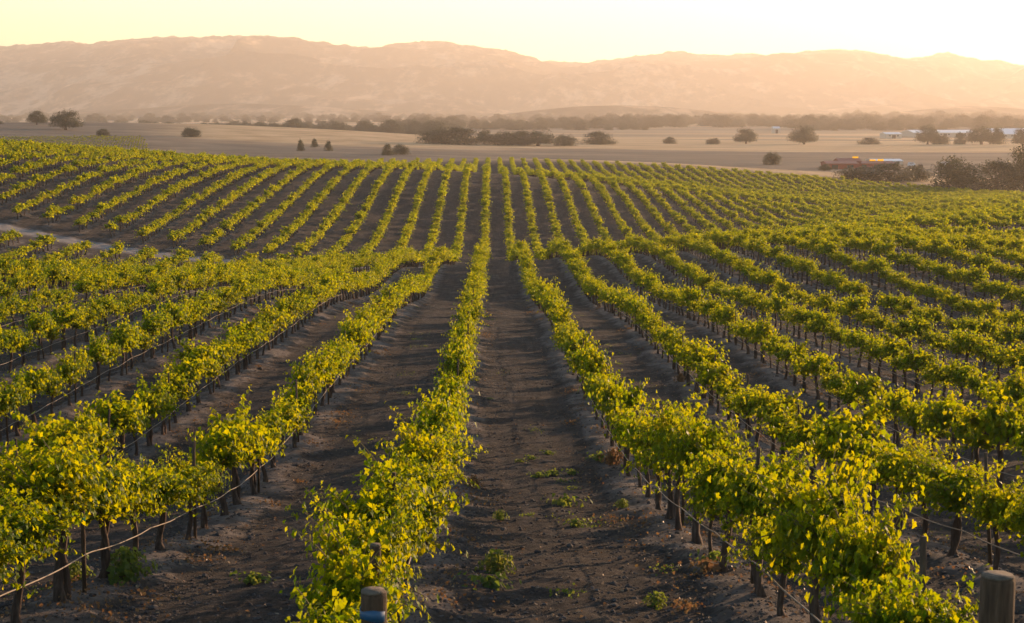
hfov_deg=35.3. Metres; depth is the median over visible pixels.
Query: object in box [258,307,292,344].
grapevine
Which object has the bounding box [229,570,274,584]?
weed
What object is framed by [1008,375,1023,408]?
grapevine
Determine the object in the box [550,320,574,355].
grapevine
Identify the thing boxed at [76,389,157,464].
grapevine
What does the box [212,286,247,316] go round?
grapevine
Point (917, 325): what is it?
grapevine
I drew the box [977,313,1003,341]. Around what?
grapevine
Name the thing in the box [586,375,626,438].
grapevine
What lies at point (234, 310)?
grapevine
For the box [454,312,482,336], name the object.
grapevine
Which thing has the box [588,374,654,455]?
grapevine
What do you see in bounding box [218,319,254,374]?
grapevine
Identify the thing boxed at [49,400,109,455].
grapevine
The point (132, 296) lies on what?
grapevine
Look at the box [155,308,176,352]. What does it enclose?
grapevine
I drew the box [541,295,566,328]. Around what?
grapevine
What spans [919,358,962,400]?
grapevine
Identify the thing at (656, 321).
grapevine
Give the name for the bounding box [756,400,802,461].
grapevine
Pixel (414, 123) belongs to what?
woodland
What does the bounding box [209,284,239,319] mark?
grapevine
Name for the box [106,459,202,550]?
grapevine
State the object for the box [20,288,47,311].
grapevine
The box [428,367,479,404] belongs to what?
grapevine
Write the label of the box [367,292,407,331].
grapevine
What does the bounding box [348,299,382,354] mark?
grapevine
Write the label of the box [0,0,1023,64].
sky
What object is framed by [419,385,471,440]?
grapevine
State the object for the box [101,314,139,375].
grapevine
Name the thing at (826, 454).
grapevine
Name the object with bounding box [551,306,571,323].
grapevine
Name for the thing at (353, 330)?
grapevine
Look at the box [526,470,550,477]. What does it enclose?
weed
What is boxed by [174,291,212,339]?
grapevine
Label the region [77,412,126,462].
grapevine
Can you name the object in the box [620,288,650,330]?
grapevine
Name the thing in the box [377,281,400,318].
grapevine
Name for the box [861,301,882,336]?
grapevine
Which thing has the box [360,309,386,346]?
grapevine
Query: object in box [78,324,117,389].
grapevine
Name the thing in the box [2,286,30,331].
grapevine
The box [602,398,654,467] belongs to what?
grapevine
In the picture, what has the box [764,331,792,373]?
grapevine
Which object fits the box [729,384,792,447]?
grapevine
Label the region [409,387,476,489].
grapevine
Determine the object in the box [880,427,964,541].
grapevine
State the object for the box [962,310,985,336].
grapevine
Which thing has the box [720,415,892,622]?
grapevine
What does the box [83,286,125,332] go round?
grapevine
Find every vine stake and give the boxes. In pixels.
[4,385,8,444]
[14,439,17,485]
[40,334,44,358]
[74,351,76,402]
[81,510,86,592]
[106,409,109,467]
[168,373,170,430]
[192,441,196,538]
[257,417,259,492]
[295,379,298,441]
[391,472,401,622]
[425,434,432,544]
[457,359,458,377]
[681,474,685,527]
[745,375,748,429]
[750,448,760,583]
[869,434,873,517]
[893,385,896,442]
[919,536,926,606]
[970,408,974,475]
[984,452,991,564]
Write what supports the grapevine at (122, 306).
on the ground at (512, 328)
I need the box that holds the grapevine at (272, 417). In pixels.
[252,395,297,467]
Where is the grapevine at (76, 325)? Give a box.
[68,301,89,345]
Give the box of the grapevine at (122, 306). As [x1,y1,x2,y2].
[111,299,129,327]
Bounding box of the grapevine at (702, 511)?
[683,464,725,553]
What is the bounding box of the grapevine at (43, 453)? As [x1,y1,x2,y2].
[0,443,60,505]
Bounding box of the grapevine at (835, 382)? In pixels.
[826,364,857,411]
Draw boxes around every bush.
[95,128,110,135]
[181,127,201,136]
[381,143,393,154]
[392,143,410,154]
[415,127,455,143]
[434,126,482,144]
[479,129,526,144]
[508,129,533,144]
[554,133,578,145]
[577,130,618,144]
[662,137,677,143]
[705,137,720,143]
[762,151,781,164]
[817,164,832,170]
[831,165,882,179]
[856,137,881,144]
[864,161,917,181]
[902,165,932,180]
[929,153,990,190]
[930,134,949,143]
[954,132,965,143]
[972,157,1023,191]
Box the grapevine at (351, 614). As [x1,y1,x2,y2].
[284,574,420,622]
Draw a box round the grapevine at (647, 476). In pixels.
[614,401,657,497]
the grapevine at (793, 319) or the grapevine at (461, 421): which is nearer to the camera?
the grapevine at (461, 421)
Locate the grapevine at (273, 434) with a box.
[260,422,292,482]
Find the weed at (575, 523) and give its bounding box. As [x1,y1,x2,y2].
[563,518,595,527]
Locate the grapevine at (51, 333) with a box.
[44,315,66,354]
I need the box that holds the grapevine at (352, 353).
[324,335,363,378]
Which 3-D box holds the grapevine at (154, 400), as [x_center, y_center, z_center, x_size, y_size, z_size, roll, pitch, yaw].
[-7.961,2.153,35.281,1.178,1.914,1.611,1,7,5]
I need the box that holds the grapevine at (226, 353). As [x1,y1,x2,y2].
[196,340,241,386]
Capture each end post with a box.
[360,586,386,622]
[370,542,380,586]
[978,570,1015,622]
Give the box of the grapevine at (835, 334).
[822,324,854,357]
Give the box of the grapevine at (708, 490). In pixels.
[642,430,768,571]
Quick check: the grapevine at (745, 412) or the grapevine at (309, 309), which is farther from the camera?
the grapevine at (309, 309)
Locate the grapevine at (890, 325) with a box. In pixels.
[883,317,903,338]
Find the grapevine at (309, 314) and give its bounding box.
[308,290,317,318]
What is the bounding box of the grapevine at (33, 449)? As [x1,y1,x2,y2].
[1,440,57,478]
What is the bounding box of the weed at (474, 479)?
[468,475,483,488]
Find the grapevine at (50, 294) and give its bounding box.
[36,282,58,318]
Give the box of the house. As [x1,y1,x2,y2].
[771,126,780,132]
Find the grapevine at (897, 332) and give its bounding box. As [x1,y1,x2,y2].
[889,322,914,341]
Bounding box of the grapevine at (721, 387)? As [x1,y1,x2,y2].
[709,373,746,420]
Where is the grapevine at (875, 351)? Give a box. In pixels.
[856,338,896,377]
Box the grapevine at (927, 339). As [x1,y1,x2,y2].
[917,328,946,352]
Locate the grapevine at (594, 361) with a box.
[576,336,616,410]
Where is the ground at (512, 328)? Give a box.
[0,118,1023,622]
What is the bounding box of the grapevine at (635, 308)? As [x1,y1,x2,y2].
[625,292,654,333]
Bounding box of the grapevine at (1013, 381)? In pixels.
[985,358,1023,403]
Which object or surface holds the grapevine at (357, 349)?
on the ground at (512, 328)
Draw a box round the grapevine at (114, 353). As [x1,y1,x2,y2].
[104,338,124,380]
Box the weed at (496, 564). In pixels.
[474,549,515,573]
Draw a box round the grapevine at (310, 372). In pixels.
[278,347,332,425]
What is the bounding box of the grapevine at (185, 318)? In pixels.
[161,302,197,344]
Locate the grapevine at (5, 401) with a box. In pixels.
[0,384,31,446]
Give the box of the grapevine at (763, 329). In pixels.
[745,306,782,363]
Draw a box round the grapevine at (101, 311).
[83,296,111,335]
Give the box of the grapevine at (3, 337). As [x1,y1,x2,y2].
[0,319,13,353]
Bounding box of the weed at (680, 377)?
[672,373,684,381]
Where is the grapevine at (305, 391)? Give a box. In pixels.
[276,378,324,435]
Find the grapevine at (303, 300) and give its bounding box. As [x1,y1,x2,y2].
[280,286,311,329]
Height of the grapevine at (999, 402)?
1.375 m
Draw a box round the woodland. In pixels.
[0,108,1023,135]
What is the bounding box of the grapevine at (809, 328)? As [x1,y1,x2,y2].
[800,320,822,346]
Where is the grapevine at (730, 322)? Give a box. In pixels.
[722,321,741,344]
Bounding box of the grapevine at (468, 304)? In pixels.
[461,299,473,307]
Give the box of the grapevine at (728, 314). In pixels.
[714,296,744,342]
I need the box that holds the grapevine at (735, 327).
[727,318,752,349]
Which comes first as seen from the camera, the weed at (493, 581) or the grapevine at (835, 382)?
the weed at (493, 581)
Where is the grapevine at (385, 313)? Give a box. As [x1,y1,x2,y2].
[362,296,396,339]
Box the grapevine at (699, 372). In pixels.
[683,353,739,405]
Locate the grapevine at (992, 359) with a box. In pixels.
[983,345,1011,382]
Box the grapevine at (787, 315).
[779,305,797,335]
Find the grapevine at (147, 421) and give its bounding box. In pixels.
[119,399,152,455]
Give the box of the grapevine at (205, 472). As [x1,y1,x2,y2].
[155,442,222,539]
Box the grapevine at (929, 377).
[915,364,942,399]
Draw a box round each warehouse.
[901,130,972,136]
[978,128,1023,138]
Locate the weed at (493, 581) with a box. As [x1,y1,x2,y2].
[453,571,521,590]
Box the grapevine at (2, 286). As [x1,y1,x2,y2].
[0,271,11,293]
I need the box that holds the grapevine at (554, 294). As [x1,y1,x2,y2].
[536,286,563,325]
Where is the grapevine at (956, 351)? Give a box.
[938,329,970,363]
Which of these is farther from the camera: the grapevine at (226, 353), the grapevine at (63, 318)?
the grapevine at (63, 318)
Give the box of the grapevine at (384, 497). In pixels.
[285,430,469,620]
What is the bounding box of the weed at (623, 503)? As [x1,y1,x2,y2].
[613,498,628,507]
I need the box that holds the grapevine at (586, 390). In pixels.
[579,369,604,419]
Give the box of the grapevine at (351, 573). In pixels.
[279,487,439,622]
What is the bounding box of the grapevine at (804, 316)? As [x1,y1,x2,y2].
[784,305,823,342]
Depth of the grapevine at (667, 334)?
53.20 m
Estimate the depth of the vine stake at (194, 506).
22.26 m
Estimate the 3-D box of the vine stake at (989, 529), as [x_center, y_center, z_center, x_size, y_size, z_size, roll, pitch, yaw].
[5.649,2.436,19.080,0.056,1.560,0.057,-7,9,-16]
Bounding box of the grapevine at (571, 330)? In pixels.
[553,320,585,369]
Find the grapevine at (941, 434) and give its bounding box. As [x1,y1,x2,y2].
[916,397,951,455]
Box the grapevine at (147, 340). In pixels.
[137,326,157,362]
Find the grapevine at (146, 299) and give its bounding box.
[135,285,153,318]
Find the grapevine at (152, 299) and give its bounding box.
[142,292,157,311]
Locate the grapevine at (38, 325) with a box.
[14,307,58,360]
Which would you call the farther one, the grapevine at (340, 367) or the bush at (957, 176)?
the bush at (957, 176)
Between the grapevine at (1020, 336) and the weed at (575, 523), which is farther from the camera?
the grapevine at (1020, 336)
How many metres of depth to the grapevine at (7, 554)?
12.62 m
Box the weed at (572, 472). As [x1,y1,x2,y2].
[565,468,582,474]
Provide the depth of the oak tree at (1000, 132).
1039.98 m
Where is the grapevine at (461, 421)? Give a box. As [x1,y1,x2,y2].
[422,395,470,449]
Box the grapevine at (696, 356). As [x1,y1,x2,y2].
[674,337,729,398]
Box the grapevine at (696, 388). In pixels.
[672,338,723,391]
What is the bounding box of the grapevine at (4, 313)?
[0,299,13,321]
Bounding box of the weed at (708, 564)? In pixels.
[681,557,732,574]
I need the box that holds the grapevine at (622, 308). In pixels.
[617,291,643,328]
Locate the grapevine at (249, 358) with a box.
[247,317,261,363]
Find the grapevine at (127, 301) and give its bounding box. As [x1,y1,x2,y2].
[116,290,139,317]
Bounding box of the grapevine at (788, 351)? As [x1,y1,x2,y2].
[779,339,808,385]
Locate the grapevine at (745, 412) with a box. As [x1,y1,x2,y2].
[724,387,766,438]
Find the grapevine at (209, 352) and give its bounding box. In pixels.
[163,336,224,403]
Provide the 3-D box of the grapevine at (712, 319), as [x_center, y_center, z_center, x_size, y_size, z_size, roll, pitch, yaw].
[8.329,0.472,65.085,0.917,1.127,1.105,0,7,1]
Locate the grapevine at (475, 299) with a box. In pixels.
[461,288,486,310]
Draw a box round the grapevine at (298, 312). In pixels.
[277,297,309,333]
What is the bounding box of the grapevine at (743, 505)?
[702,439,822,596]
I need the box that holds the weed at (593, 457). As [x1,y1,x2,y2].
[585,451,605,462]
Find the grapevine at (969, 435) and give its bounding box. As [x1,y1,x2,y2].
[936,410,1020,479]
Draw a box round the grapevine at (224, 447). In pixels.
[180,415,264,515]
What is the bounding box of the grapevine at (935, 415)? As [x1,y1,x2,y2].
[915,390,984,465]
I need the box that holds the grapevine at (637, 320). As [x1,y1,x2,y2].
[630,301,647,337]
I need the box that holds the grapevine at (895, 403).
[869,382,923,444]
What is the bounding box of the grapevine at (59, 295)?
[51,284,65,307]
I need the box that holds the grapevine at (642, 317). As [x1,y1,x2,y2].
[636,305,660,340]
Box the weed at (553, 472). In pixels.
[541,468,563,476]
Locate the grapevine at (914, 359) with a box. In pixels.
[885,341,943,393]
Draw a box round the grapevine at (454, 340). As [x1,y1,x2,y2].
[438,319,479,371]
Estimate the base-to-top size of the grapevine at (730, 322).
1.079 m
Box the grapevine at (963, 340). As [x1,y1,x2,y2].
[942,322,991,365]
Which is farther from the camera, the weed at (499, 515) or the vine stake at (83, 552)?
the weed at (499, 515)
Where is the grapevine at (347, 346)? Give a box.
[322,333,357,384]
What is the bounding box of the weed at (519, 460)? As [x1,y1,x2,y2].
[515,458,528,462]
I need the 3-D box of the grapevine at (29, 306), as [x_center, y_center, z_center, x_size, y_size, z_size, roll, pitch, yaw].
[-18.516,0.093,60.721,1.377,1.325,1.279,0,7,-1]
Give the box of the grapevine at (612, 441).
[592,383,627,446]
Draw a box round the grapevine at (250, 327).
[215,314,268,369]
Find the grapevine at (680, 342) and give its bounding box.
[667,334,707,385]
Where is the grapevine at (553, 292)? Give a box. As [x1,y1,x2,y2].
[536,281,565,322]
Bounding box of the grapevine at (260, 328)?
[254,319,271,358]
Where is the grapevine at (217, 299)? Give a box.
[199,290,224,327]
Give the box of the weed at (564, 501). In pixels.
[541,493,592,507]
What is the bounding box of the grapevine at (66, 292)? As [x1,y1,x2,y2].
[59,281,80,308]
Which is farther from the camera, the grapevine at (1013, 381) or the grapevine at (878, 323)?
the grapevine at (878, 323)
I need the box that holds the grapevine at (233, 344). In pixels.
[211,325,248,380]
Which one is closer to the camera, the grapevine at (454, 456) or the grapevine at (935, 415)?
the grapevine at (454, 456)
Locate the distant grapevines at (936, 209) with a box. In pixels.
[0,135,1023,464]
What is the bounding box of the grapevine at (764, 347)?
[759,335,773,367]
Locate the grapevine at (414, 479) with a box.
[357,461,443,580]
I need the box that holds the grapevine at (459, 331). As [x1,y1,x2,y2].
[441,321,479,345]
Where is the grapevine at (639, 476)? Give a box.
[617,406,641,486]
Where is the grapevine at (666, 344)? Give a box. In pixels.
[658,336,686,369]
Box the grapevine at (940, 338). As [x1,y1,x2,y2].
[928,331,951,364]
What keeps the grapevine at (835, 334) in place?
on the ground at (512, 328)
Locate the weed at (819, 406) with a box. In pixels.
[814,401,825,408]
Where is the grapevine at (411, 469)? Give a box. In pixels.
[361,435,462,562]
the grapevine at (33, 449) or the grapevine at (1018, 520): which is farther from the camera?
the grapevine at (33, 449)
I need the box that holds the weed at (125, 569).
[106,546,157,585]
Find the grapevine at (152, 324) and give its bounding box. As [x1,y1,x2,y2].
[131,299,170,358]
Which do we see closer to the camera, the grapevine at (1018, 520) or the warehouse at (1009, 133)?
the grapevine at (1018, 520)
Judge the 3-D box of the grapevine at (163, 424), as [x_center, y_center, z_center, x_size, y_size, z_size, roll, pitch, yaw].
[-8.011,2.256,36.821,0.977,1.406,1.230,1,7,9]
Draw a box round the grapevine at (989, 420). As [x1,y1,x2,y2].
[943,371,1023,489]
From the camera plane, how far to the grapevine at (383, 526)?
11.30 m
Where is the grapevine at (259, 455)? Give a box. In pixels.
[244,407,284,494]
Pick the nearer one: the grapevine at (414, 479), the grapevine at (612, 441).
the grapevine at (414, 479)
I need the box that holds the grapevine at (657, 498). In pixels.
[619,400,677,509]
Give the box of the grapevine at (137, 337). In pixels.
[113,320,143,368]
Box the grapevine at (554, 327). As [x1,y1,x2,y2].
[549,321,570,351]
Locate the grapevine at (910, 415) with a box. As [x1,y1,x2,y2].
[890,388,931,449]
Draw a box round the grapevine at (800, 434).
[773,407,849,483]
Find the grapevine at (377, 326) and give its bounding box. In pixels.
[352,303,391,350]
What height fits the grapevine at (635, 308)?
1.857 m
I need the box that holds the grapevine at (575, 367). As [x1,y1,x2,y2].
[569,356,582,389]
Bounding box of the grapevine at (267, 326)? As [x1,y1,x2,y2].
[256,316,274,355]
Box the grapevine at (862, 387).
[838,364,891,409]
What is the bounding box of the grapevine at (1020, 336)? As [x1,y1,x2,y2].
[1008,322,1023,342]
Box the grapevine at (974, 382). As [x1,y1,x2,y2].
[962,366,997,414]
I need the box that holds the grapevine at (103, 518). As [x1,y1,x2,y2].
[16,437,154,577]
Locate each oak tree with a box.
[27,108,47,124]
[47,108,84,129]
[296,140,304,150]
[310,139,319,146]
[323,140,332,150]
[474,128,491,143]
[520,130,560,145]
[732,128,760,143]
[786,125,818,143]
[912,123,940,143]
[963,126,1000,143]
[989,127,1008,143]
[1003,144,1023,190]
[1010,126,1023,145]
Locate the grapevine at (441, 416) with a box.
[407,384,466,500]
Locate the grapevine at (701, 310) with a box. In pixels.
[698,299,713,328]
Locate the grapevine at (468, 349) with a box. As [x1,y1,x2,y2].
[438,335,478,367]
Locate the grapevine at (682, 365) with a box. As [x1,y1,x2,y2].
[673,347,691,379]
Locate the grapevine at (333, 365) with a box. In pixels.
[298,347,345,405]
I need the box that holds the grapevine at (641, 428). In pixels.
[617,394,697,519]
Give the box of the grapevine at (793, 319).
[783,299,808,338]
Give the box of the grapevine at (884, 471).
[853,437,941,530]
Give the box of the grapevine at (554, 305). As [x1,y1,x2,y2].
[546,298,569,334]
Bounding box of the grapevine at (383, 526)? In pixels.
[314,490,444,622]
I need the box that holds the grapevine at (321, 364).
[283,347,334,414]
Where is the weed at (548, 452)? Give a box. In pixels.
[539,450,557,455]
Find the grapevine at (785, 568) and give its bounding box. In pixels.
[725,510,821,616]
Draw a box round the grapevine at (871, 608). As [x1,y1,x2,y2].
[822,563,992,622]
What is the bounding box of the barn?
[879,132,901,138]
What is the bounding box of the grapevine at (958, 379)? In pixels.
[934,356,985,402]
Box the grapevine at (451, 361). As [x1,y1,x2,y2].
[435,337,476,382]
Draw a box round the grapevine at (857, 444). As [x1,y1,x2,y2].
[842,422,902,517]
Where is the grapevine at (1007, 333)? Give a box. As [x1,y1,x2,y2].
[995,315,1023,349]
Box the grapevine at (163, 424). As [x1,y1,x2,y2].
[152,381,181,434]
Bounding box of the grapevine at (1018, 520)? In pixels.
[979,481,1023,556]
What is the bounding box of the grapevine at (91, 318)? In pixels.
[70,299,102,341]
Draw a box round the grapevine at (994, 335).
[987,321,1007,347]
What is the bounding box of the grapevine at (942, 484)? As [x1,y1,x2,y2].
[898,445,1005,555]
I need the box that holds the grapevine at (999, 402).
[974,376,1017,405]
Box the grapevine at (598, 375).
[578,367,624,428]
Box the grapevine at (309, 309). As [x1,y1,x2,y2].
[303,296,316,322]
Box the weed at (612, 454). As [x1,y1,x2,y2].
[598,447,623,465]
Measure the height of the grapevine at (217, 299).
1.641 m
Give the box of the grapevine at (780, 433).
[752,403,830,461]
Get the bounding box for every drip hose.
[0,289,289,430]
[0,312,392,596]
[1,286,230,364]
[3,295,338,505]
[548,313,820,622]
[615,308,1019,554]
[666,302,1023,478]
[703,290,985,408]
[763,288,1009,375]
[814,282,1014,350]
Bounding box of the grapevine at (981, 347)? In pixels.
[970,332,1005,377]
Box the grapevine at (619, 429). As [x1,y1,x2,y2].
[610,393,650,476]
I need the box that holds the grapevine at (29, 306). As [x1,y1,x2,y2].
[12,296,41,327]
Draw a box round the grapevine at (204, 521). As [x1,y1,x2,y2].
[173,450,231,528]
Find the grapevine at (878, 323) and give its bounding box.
[864,309,892,339]
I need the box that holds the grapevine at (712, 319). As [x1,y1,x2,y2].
[706,312,720,334]
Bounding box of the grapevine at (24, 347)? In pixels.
[15,325,41,365]
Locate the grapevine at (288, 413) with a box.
[262,383,307,457]
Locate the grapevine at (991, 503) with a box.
[951,458,1023,569]
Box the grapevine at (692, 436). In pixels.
[637,401,757,544]
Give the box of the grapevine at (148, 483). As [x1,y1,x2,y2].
[111,443,175,563]
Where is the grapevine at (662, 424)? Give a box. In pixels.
[634,386,716,530]
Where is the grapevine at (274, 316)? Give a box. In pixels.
[253,299,287,349]
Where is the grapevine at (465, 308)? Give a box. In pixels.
[451,302,490,325]
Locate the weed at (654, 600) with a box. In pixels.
[640,590,667,609]
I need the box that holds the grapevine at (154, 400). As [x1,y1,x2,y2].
[118,370,181,445]
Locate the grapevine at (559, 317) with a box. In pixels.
[546,305,572,327]
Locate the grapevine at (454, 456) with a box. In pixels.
[386,422,489,531]
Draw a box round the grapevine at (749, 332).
[740,317,774,358]
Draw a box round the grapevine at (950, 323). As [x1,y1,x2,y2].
[939,317,963,332]
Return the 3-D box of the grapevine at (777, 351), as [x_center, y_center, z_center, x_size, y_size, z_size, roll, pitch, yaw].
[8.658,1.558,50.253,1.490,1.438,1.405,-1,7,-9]
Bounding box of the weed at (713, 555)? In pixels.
[689,549,735,563]
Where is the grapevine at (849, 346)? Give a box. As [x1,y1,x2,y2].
[841,327,852,362]
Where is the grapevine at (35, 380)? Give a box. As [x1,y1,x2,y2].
[3,361,61,423]
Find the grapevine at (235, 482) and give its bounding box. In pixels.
[188,384,278,504]
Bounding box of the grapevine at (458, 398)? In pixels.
[433,388,469,413]
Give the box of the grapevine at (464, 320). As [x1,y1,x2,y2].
[454,307,479,336]
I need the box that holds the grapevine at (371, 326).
[349,314,377,360]
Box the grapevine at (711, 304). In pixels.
[693,288,730,331]
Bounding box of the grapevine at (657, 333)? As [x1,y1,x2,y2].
[648,324,668,357]
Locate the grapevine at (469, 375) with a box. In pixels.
[443,338,478,380]
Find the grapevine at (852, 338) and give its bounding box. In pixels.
[839,327,879,367]
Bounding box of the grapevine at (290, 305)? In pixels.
[269,293,304,337]
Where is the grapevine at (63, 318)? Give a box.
[38,292,87,349]
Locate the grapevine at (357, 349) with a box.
[348,344,364,374]
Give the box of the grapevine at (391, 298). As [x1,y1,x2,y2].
[375,289,407,324]
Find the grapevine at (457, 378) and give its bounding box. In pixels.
[433,370,470,388]
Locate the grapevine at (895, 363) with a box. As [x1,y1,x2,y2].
[884,346,911,388]
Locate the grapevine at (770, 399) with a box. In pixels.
[740,385,813,454]
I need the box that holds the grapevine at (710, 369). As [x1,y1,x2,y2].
[695,352,740,412]
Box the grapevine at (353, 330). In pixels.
[335,312,372,368]
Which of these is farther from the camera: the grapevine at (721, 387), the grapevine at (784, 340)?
the grapevine at (784, 340)
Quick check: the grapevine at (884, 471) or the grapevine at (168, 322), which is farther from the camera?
the grapevine at (168, 322)
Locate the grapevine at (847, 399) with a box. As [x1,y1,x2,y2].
[826,375,867,411]
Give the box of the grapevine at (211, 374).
[201,358,229,393]
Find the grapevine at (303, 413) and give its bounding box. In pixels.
[286,394,317,447]
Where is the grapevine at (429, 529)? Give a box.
[339,518,440,560]
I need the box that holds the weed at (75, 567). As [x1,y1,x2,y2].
[68,561,95,581]
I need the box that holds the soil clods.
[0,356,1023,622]
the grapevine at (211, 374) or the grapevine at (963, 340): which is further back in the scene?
the grapevine at (963, 340)
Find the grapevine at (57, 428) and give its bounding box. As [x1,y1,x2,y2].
[0,411,103,455]
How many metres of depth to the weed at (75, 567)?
17.89 m
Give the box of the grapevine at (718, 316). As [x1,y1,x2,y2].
[708,304,743,337]
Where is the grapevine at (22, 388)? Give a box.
[0,363,42,435]
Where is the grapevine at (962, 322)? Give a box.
[956,315,977,334]
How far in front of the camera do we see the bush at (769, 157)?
642.80 m
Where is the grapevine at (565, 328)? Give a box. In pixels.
[551,315,575,365]
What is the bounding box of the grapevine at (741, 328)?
[729,319,755,353]
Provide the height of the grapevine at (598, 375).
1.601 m
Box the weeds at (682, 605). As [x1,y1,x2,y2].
[0,289,1022,622]
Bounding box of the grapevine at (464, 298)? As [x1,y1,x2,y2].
[456,286,483,307]
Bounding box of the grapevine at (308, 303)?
[288,287,319,326]
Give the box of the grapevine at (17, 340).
[0,324,31,372]
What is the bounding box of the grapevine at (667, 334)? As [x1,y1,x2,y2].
[653,323,680,362]
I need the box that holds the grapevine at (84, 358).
[66,343,94,396]
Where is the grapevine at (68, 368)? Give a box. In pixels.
[51,350,88,405]
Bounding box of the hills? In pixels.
[0,35,1023,119]
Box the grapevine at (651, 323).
[648,320,671,353]
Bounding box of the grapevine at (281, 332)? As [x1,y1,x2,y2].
[279,302,296,341]
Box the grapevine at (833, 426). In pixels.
[803,394,904,489]
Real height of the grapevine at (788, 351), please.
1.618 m
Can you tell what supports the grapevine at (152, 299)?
on the ground at (512, 328)
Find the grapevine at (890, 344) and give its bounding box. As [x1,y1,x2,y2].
[871,329,916,383]
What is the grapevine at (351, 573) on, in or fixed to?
on the ground at (512, 328)
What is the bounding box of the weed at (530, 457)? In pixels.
[525,454,539,459]
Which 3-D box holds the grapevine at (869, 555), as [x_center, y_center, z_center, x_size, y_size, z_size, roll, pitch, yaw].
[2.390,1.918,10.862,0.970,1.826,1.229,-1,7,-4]
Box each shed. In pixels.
[820,161,858,168]
[833,156,861,166]
[861,159,894,167]
[867,159,902,164]
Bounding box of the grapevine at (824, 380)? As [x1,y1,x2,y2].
[816,366,843,407]
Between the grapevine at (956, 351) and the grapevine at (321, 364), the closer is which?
the grapevine at (321, 364)
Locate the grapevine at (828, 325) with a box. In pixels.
[818,317,842,352]
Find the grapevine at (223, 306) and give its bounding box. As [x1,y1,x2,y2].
[211,298,230,323]
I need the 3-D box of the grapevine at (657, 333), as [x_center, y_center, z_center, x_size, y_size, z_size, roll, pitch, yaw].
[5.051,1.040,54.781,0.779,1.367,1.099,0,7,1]
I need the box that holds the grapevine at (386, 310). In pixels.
[371,298,393,334]
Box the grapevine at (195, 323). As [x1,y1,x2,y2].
[176,292,215,336]
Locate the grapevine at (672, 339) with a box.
[663,322,688,373]
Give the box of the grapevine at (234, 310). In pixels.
[230,284,243,313]
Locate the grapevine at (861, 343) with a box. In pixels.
[848,332,883,373]
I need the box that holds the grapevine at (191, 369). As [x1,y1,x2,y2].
[160,353,216,411]
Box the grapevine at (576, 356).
[565,334,609,398]
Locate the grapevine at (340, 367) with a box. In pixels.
[306,343,355,397]
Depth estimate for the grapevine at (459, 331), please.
50.75 m
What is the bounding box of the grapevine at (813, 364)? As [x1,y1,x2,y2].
[790,349,842,398]
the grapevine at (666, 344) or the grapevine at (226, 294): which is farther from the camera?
the grapevine at (226, 294)
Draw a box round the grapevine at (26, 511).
[0,470,89,622]
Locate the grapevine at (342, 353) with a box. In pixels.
[320,339,350,392]
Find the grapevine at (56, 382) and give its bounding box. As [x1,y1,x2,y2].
[35,364,71,413]
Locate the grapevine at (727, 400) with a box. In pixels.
[717,384,752,429]
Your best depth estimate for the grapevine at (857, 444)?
24.77 m
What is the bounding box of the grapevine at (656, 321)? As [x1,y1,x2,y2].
[641,309,666,349]
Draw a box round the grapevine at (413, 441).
[370,401,460,546]
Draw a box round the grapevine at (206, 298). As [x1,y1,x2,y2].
[188,287,216,331]
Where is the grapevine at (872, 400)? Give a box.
[859,390,899,436]
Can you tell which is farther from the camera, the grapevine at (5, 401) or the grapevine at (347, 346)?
the grapevine at (347, 346)
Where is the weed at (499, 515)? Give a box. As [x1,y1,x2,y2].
[492,509,507,520]
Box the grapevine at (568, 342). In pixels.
[557,337,573,374]
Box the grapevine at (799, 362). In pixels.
[783,352,822,392]
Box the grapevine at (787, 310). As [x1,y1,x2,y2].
[780,303,792,332]
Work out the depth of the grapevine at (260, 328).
51.94 m
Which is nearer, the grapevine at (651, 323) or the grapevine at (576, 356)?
the grapevine at (576, 356)
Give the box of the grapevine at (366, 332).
[338,306,376,363]
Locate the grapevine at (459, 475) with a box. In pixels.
[393,412,482,503]
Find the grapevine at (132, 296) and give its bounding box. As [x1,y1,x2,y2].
[122,288,145,320]
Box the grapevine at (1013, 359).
[997,339,1023,371]
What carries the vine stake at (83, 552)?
on the ground at (512, 328)
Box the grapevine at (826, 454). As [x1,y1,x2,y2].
[804,411,847,480]
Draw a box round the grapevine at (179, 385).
[150,364,201,422]
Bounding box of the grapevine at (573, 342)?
[559,329,600,380]
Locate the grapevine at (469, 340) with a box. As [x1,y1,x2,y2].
[455,335,475,351]
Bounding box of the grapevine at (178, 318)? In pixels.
[156,294,194,348]
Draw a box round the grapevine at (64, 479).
[0,408,130,601]
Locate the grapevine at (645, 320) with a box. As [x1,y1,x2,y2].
[636,311,660,345]
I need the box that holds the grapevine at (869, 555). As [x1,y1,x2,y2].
[788,458,927,622]
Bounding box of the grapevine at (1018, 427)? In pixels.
[1002,403,1023,470]
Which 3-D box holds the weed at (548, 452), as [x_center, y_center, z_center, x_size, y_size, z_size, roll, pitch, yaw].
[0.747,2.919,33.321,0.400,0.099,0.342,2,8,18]
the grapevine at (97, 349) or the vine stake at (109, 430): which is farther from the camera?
the grapevine at (97, 349)
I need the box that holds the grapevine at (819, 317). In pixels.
[804,308,840,349]
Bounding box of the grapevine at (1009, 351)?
[993,342,1023,376]
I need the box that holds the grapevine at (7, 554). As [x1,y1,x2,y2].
[0,508,40,597]
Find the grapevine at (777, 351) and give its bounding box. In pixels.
[763,339,813,378]
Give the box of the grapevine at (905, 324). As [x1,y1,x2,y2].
[893,312,932,346]
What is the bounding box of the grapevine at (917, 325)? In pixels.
[903,312,936,350]
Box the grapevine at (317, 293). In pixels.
[303,280,326,316]
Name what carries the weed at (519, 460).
on the ground at (512, 328)
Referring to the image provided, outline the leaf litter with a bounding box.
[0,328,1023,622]

